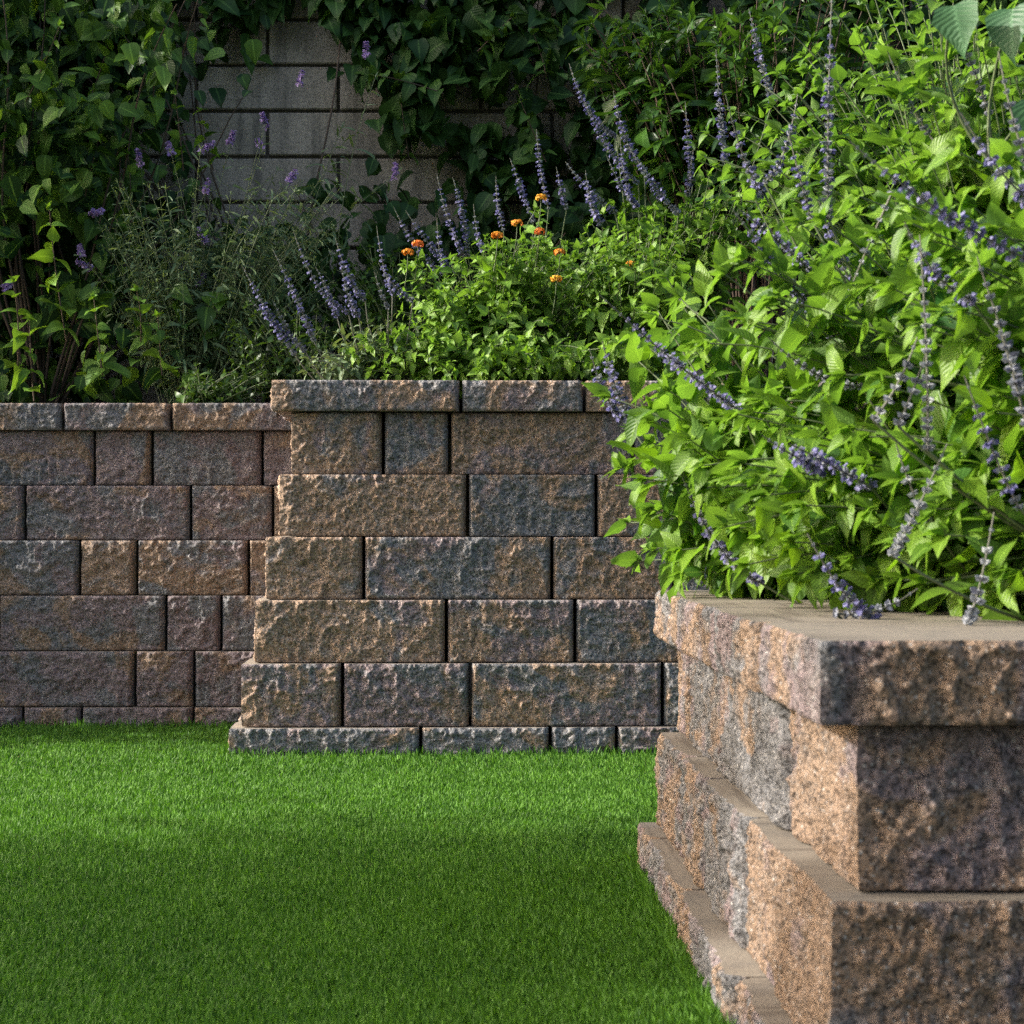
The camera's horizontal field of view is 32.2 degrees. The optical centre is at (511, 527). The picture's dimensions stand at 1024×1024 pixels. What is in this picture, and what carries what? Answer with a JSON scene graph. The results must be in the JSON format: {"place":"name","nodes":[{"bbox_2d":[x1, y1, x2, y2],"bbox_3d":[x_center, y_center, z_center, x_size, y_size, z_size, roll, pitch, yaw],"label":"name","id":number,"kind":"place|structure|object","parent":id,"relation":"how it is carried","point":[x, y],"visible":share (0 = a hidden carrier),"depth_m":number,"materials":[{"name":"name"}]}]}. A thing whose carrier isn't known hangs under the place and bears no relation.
{"place":"outdoors","nodes":[
{"label":"outdoors","id":0,"kind":"place"},
{"bbox_2d":[0,701,645,981],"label":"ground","id":1,"kind":"structure","parent":0,"point":[323,774],"depth_m":4.05,"materials":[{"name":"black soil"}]},
{"bbox_2d":[0,403,470,728],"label":"retaining wall","id":2,"kind":"structure","parent":1,"relation":"on","point":[133,536],"depth_m":4.92,"materials":[{"name":"stone"}]},
{"bbox_2d":[228,380,866,757],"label":"retaining wall","id":3,"kind":"structure","parent":1,"relation":"on","point":[557,643],"depth_m":4.31,"materials":[{"name":"stone"}]},
{"bbox_2d":[637,590,1023,1023],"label":"raised bed wall","id":4,"kind":"structure","parent":1,"relation":"on","point":[833,833],"depth_m":1.60,"materials":[{"name":"stone"}]},
{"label":"soil","id":5,"kind":"structure","parent":4,"relation":"in","visible":0},
{"bbox_2d":[582,209,866,608],"bbox_3d":[0.350,-0.109,2.422,0.492,0.595,0.845,0,0,0],"label":"salvia plant","id":6,"kind":"object","parent":5,"relation":"on","point":[691,431],"visible":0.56,"depth_m":2.55,"materials":[{"name":"green plant"}]},
{"bbox_2d":[682,136,1023,618],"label":"salvia plant","id":7,"kind":"object","parent":5,"relation":"on","point":[847,572],"visible":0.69,"depth_m":2.19,"materials":[{"name":"green plant"}]},
{"bbox_2d":[725,0,1023,413],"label":"salvia plant","id":8,"kind":"object","parent":5,"relation":"on","point":[959,173],"visible":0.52,"depth_m":2.50,"materials":[{"name":"green plant"}]},
{"bbox_2d":[820,51,1023,624],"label":"salvia plant","id":9,"kind":"object","parent":5,"relation":"on","point":[977,506],"visible":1,"depth_m":1.94,"materials":[{"name":"green plant"}]},
{"bbox_2d":[0,716,735,1023],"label":"grass","id":10,"kind":"structure","parent":0,"point":[105,939],"depth_m":2.66,"materials":[{"name":"green plant"}]},
{"bbox_2d":[276,399,461,416],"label":"soil","id":11,"kind":"structure","parent":0,"point":[460,408],"depth_m":4.70,"materials":[{"name":"black soil"}]},
{"bbox_2d":[243,226,421,379],"bbox_3d":[-0.452,-0.543,4.624,0.500,0.475,0.246,0,0,-23],"label":"salvia plant","id":12,"kind":"object","parent":11,"relation":"on","point":[346,371],"visible":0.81,"depth_m":4.61,"materials":[{"name":"purple plant"}]},
{"bbox_2d":[339,199,625,404],"bbox_3d":[-0.075,-0.582,4.703,0.761,0.591,0.543,0,0,0],"label":"lantana shrub","id":13,"kind":"object","parent":11,"relation":"on","point":[495,330],"visible":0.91,"depth_m":4.65,"materials":[{"name":"green plant"}]},
{"bbox_2d":[535,193,710,380],"bbox_3d":[0.305,-0.583,4.746,0.490,0.601,0.630,0,0,0],"label":"lantana shrub","id":14,"kind":"object","parent":11,"relation":"on","point":[602,317],"visible":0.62,"depth_m":4.71,"materials":[{"name":"green plant"}]},
{"bbox_2d":[693,0,1023,278],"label":"leafy shrub","id":15,"kind":"object","parent":11,"relation":"on","point":[857,115],"visible":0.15,"depth_m":4.22,"materials":[{"name":"green plant"}]},
{"bbox_2d":[931,0,1023,158],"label":"broad leaf plant","id":16,"kind":"object","parent":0,"point":[954,25],"visible":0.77,"depth_m":2.09,"materials":[{"name":"green plant"}]},
{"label":"soil","id":17,"kind":"structure","parent":0,"visible":0},
{"bbox_2d":[0,0,261,403],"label":"climbing vine","id":18,"kind":"object","parent":17,"relation":"on","point":[67,160],"visible":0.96,"depth_m":5.54,"materials":[{"name":"green plant"}]},
{"bbox_2d":[0,41,402,403],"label":"butterfly bush","id":19,"kind":"object","parent":17,"relation":"on","point":[194,349],"visible":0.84,"depth_m":5.41,"materials":[{"name":"green plant"}]},
{"bbox_2d":[173,360,288,402],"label":"herb","id":20,"kind":"object","parent":17,"relation":"on","point":[205,391],"visible":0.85,"depth_m":5.17,"materials":[{"name":"green plant"}]},
{"bbox_2d":[215,298,347,402],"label":"bushy herb","id":21,"kind":"object","parent":17,"relation":"on","point":[287,362],"visible":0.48,"depth_m":5.28,"materials":[{"name":"green plant"}]},
{"bbox_2d":[287,234,476,379],"bbox_3d":[-0.394,-0.612,5.497,0.613,0.586,0.319,0,0,0],"label":"bushy herb","id":22,"kind":"object","parent":17,"relation":"on","point":[381,314],"visible":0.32,"depth_m":5.48,"materials":[{"name":"green plant"}]},
{"bbox_2d":[175,178,600,383],"bbox_3d":[-0.402,-0.759,5.966,1.489,0.887,0.463,0,0,0],"label":"ivy","id":23,"kind":"object","parent":17,"relation":"on","point":[486,204],"visible":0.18,"depth_m":5.89,"materials":[{"name":"green plant"}]},
{"bbox_2d":[394,129,578,341],"bbox_3d":[-0.089,-0.714,4.983,0.538,0.792,0.280,0,0,-22],"label":"salvia plant","id":24,"kind":"object","parent":17,"relation":"on","point":[438,253],"visible":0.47,"depth_m":4.95,"materials":[{"name":"purple plant"}]},
{"bbox_2d":[0,0,1008,536],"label":"garden wall","id":25,"kind":"structure","parent":17,"relation":"on","point":[292,138],"depth_m":6.20,"materials":[{"name":"grey brick"}]},
{"bbox_2d":[0,0,195,402],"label":"ivy","id":26,"kind":"object","parent":25,"relation":"attached to","point":[65,246],"visible":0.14,"depth_m":6.06,"materials":[{"name":"green plant"}]},
{"bbox_2d":[10,0,403,371],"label":"ivy","id":27,"kind":"object","parent":25,"relation":"attached to","point":[341,20],"visible":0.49,"depth_m":6.05,"materials":[{"name":"green plant"}]},
{"bbox_2d":[350,0,1023,381],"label":"ivy","id":28,"kind":"object","parent":25,"relation":"attached to","point":[424,70],"visible":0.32,"depth_m":6.01,"materials":[{"name":"green plant"}]},
{"bbox_2d":[566,10,775,380],"bbox_3d":[0.469,-0.876,5.037,0.639,1.114,0.376,0,0,0],"label":"salvia plant","id":29,"kind":"object","parent":17,"relation":"on","point":[706,244],"visible":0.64,"depth_m":4.98,"materials":[{"name":"purple plant"}]},
{"bbox_2d":[565,0,910,380],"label":"lance leaf shrub","id":30,"kind":"object","parent":17,"relation":"on","point":[658,125],"visible":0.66,"depth_m":5.35,"materials":[{"name":"green plant"}]}
]}

